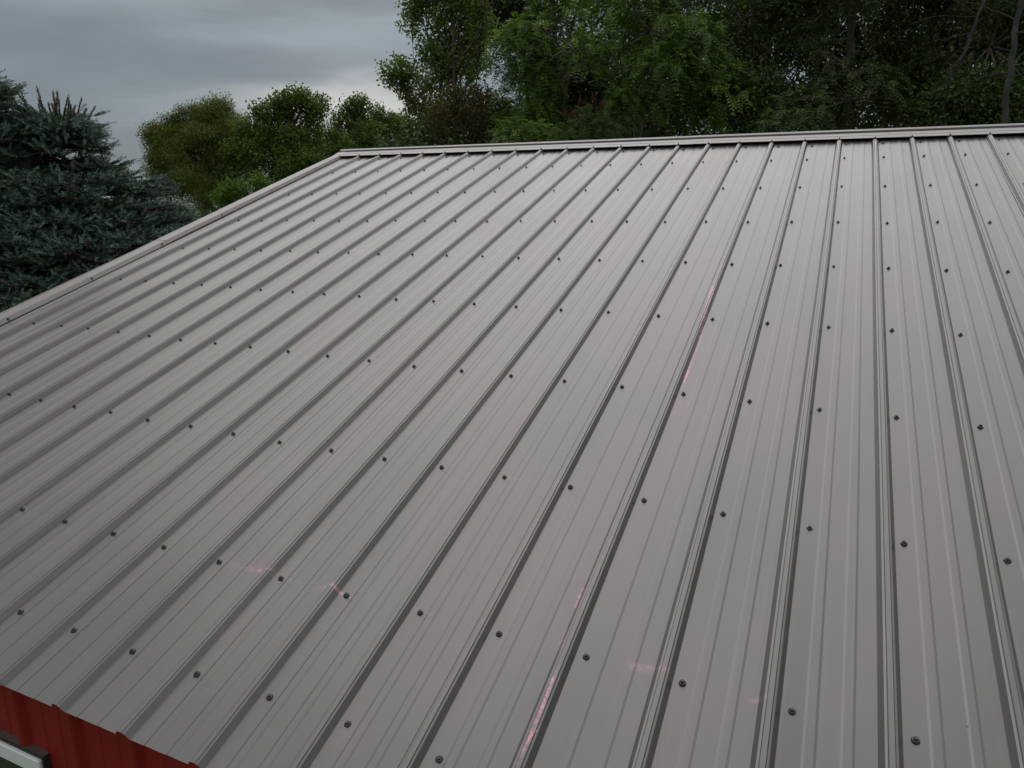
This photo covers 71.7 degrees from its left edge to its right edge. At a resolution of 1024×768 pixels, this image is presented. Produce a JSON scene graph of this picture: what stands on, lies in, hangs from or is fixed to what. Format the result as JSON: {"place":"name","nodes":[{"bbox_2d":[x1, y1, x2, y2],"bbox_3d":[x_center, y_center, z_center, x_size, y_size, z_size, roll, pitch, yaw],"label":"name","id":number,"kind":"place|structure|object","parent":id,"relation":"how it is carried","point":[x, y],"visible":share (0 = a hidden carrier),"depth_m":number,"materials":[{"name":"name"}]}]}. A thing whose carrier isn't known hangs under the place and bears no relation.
{"place":"outdoors","nodes":[
{"label":"outdoors","id":0,"kind":"place"},
{"bbox_2d":[179,207,219,225],"bbox_3d":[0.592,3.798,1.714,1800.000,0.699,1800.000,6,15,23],"label":"ground","id":1,"kind":"structure","parent":0,"point":[197,212],"depth_m":410.39,"materials":[{"name":"green plant"}]},
{"bbox_2d":[0,69,137,311],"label":"blue spruce","id":2,"kind":"object","parent":1,"relation":"on","point":[7,134],"visible":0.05,"depth_m":6.36,"materials":[{"name":"plant"}]},
{"bbox_2d":[0,86,214,311],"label":"blue spruce","id":3,"kind":"object","parent":1,"relation":"on","point":[61,136],"visible":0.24,"depth_m":6.63,"materials":[{"name":"plant"}]},
{"bbox_2d":[135,88,260,219],"bbox_3d":[-12.003,-7.471,28.589,5.920,8.665,5.055,13,19,41],"label":"willow tree","id":4,"kind":"object","parent":1,"relation":"on","point":[185,151],"visible":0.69,"depth_m":27.37,"materials":[{"name":"green plant"}]},
{"bbox_2d":[206,169,274,211],"bbox_3d":[-8.348,-4.040,22.149,1.654,5.198,1.709,6,15,23],"label":"young tree","id":5,"kind":"object","parent":1,"relation":"on","point":[229,191],"visible":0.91,"depth_m":21.55,"materials":[{"name":"green plant"}]},
{"bbox_2d":[213,81,336,198],"bbox_3d":[-9.071,-6.838,26.530,5.174,8.631,4.166,6,15,23],"label":"oak tree","id":6,"kind":"object","parent":1,"relation":"on","point":[284,148],"visible":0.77,"depth_m":25.89,"materials":[{"name":"green plant"}]},
{"bbox_2d":[308,91,414,161],"bbox_3d":[-6.693,-8.478,32.053,4.024,9.046,8.172,6,15,23],"label":"maple tree","id":7,"kind":"object","parent":1,"relation":"on","point":[361,130],"visible":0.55,"depth_m":30.94,"materials":[{"name":"green plant"}]},
{"bbox_2d":[374,0,504,143],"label":"poplar tree","id":8,"kind":"object","parent":1,"relation":"on","point":[441,58],"visible":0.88,"depth_m":15.42,"materials":[{"name":"green plant"}]},
{"bbox_2d":[418,77,511,144],"bbox_3d":[-0.984,-2.863,14.733,1.921,6.582,1.503,-5,15,-19],"label":"bronze bush","id":9,"kind":"object","parent":1,"relation":"on","point":[450,109],"visible":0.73,"depth_m":13.90,"materials":[{"name":"green plant"}]},
{"bbox_2d":[445,100,518,143],"bbox_3d":[-0.771,-5.314,22.415,3.497,7.632,4.611,-13,19,-42],"label":"tree","id":10,"kind":"object","parent":1,"relation":"on","point":[486,139],"visible":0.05,"depth_m":22.20,"materials":[{"name":"green plant"}]},
{"bbox_2d":[485,111,559,143],"bbox_3d":[0.250,-1.992,13.105,1.429,5.701,1.094,-7,16,-27],"label":"elder bush","id":11,"kind":"object","parent":1,"relation":"on","point":[533,130],"visible":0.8,"depth_m":12.36,"materials":[{"name":"green plant"}]},
{"bbox_2d":[480,0,632,141],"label":"walnut tree","id":12,"kind":"object","parent":1,"relation":"on","point":[543,59],"visible":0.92,"depth_m":13.21,"materials":[{"name":"green plant"}]},
{"bbox_2d":[462,0,651,142],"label":"tree","id":13,"kind":"object","parent":1,"relation":"on","point":[507,8],"visible":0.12,"depth_m":18.17,"materials":[{"name":"green plant"}]},
{"bbox_2d":[543,94,635,141],"bbox_3d":[1.304,-1.918,12.399,1.634,5.878,1.074,-2,14,-8],"label":"sumac shrub","id":14,"kind":"object","parent":1,"relation":"on","point":[584,128],"visible":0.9,"depth_m":11.65,"materials":[{"name":"green plant"}]},
{"bbox_2d":[519,31,669,141],"bbox_3d":[1.407,-3.738,15.878,3.572,7.880,4.117,-7,16,-27],"label":"tree","id":15,"kind":"object","parent":1,"relation":"on","point":[585,89],"visible":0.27,"depth_m":14.88,"materials":[{"name":"green plant"}]},
{"bbox_2d":[595,79,670,137],"bbox_3d":[2.034,-2.163,12.710,1.274,6.190,0.932,0,14,-2],"label":"ash sapling","id":16,"kind":"object","parent":1,"relation":"on","point":[611,102],"visible":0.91,"depth_m":11.94,"materials":[{"name":"green plant"}]},
{"bbox_2d":[573,0,748,135],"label":"tree","id":17,"kind":"object","parent":1,"relation":"on","point":[639,4],"visible":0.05,"depth_m":18.95,"materials":[{"name":"green plant"}]},
{"bbox_2d":[577,0,762,137],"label":"walnut tree","id":18,"kind":"object","parent":1,"relation":"on","point":[685,68],"visible":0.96,"depth_m":12.17,"materials":[{"name":"green plant"}]},
{"bbox_2d":[366,96,1023,147],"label":"undergrowth","id":19,"kind":"object","parent":1,"relation":"on","point":[448,139],"visible":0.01,"depth_m":13.80,"materials":[{"name":"green plant"}]},
{"bbox_2d":[691,0,850,133],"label":"elm tree","id":20,"kind":"object","parent":1,"relation":"on","point":[761,27],"visible":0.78,"depth_m":12.57,"materials":[{"name":"green plant"}]},
{"bbox_2d":[696,0,846,133],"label":"tree","id":21,"kind":"object","parent":1,"relation":"on","point":[740,131],"visible":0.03,"depth_m":19.01,"materials":[{"name":"green plant"}]},
{"bbox_2d":[739,0,917,133],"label":"elm tree","id":22,"kind":"object","parent":1,"relation":"on","point":[820,93],"visible":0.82,"depth_m":11.87,"materials":[{"name":"green plant"}]},
{"bbox_2d":[773,0,975,130],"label":"tree","id":23,"kind":"object","parent":1,"relation":"on","point":[857,60],"visible":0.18,"depth_m":17.92,"materials":[{"name":"green plant"}]},
{"bbox_2d":[850,0,988,127],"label":"elm tree","id":24,"kind":"object","parent":1,"relation":"on","point":[896,53],"visible":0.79,"depth_m":12.55,"materials":[{"name":"green plant"}]},
{"bbox_2d":[860,2,1022,125],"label":"tree","id":25,"kind":"object","parent":1,"relation":"on","point":[951,34],"visible":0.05,"depth_m":17.15,"materials":[{"name":"green plant"}]},
{"bbox_2d":[912,0,985,125],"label":"dead stemmed tree","id":26,"kind":"object","parent":1,"relation":"on","point":[959,60],"visible":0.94,"depth_m":10.72,"materials":[{"name":"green plant"}]},
{"bbox_2d":[903,0,1023,125],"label":"elm tree","id":27,"kind":"object","parent":1,"relation":"on","point":[989,96],"visible":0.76,"depth_m":11.20,"materials":[{"name":"green plant"}]},
{"bbox_2d":[950,0,1023,125],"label":"tree","id":28,"kind":"object","parent":1,"relation":"on","point":[977,46],"visible":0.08,"depth_m":15.00,"materials":[{"name":"green plant"}]},
{"bbox_2d":[958,0,1023,123],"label":"pale barked tree","id":29,"kind":"object","parent":1,"relation":"on","point":[1009,79],"visible":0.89,"depth_m":10.02,"materials":[{"name":"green plant"}]},
{"bbox_2d":[0,0,1016,206],"label":"sky","id":30,"kind":"structure","parent":0,"point":[135,60],"materials":[{"name":"grey"}]},
{"bbox_2d":[0,123,1023,767],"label":"metal building","id":31,"kind":"structure","parent":0,"point":[702,451],"depth_m":2.32,"materials":[{"name":"grey paint"}]},
{"bbox_2d":[0,729,51,767],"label":"window","id":32,"kind":"structure","parent":31,"relation":"in","point":[12,755],"depth_m":1.96,"materials":[{"name":"grey plastic"}]}
]}

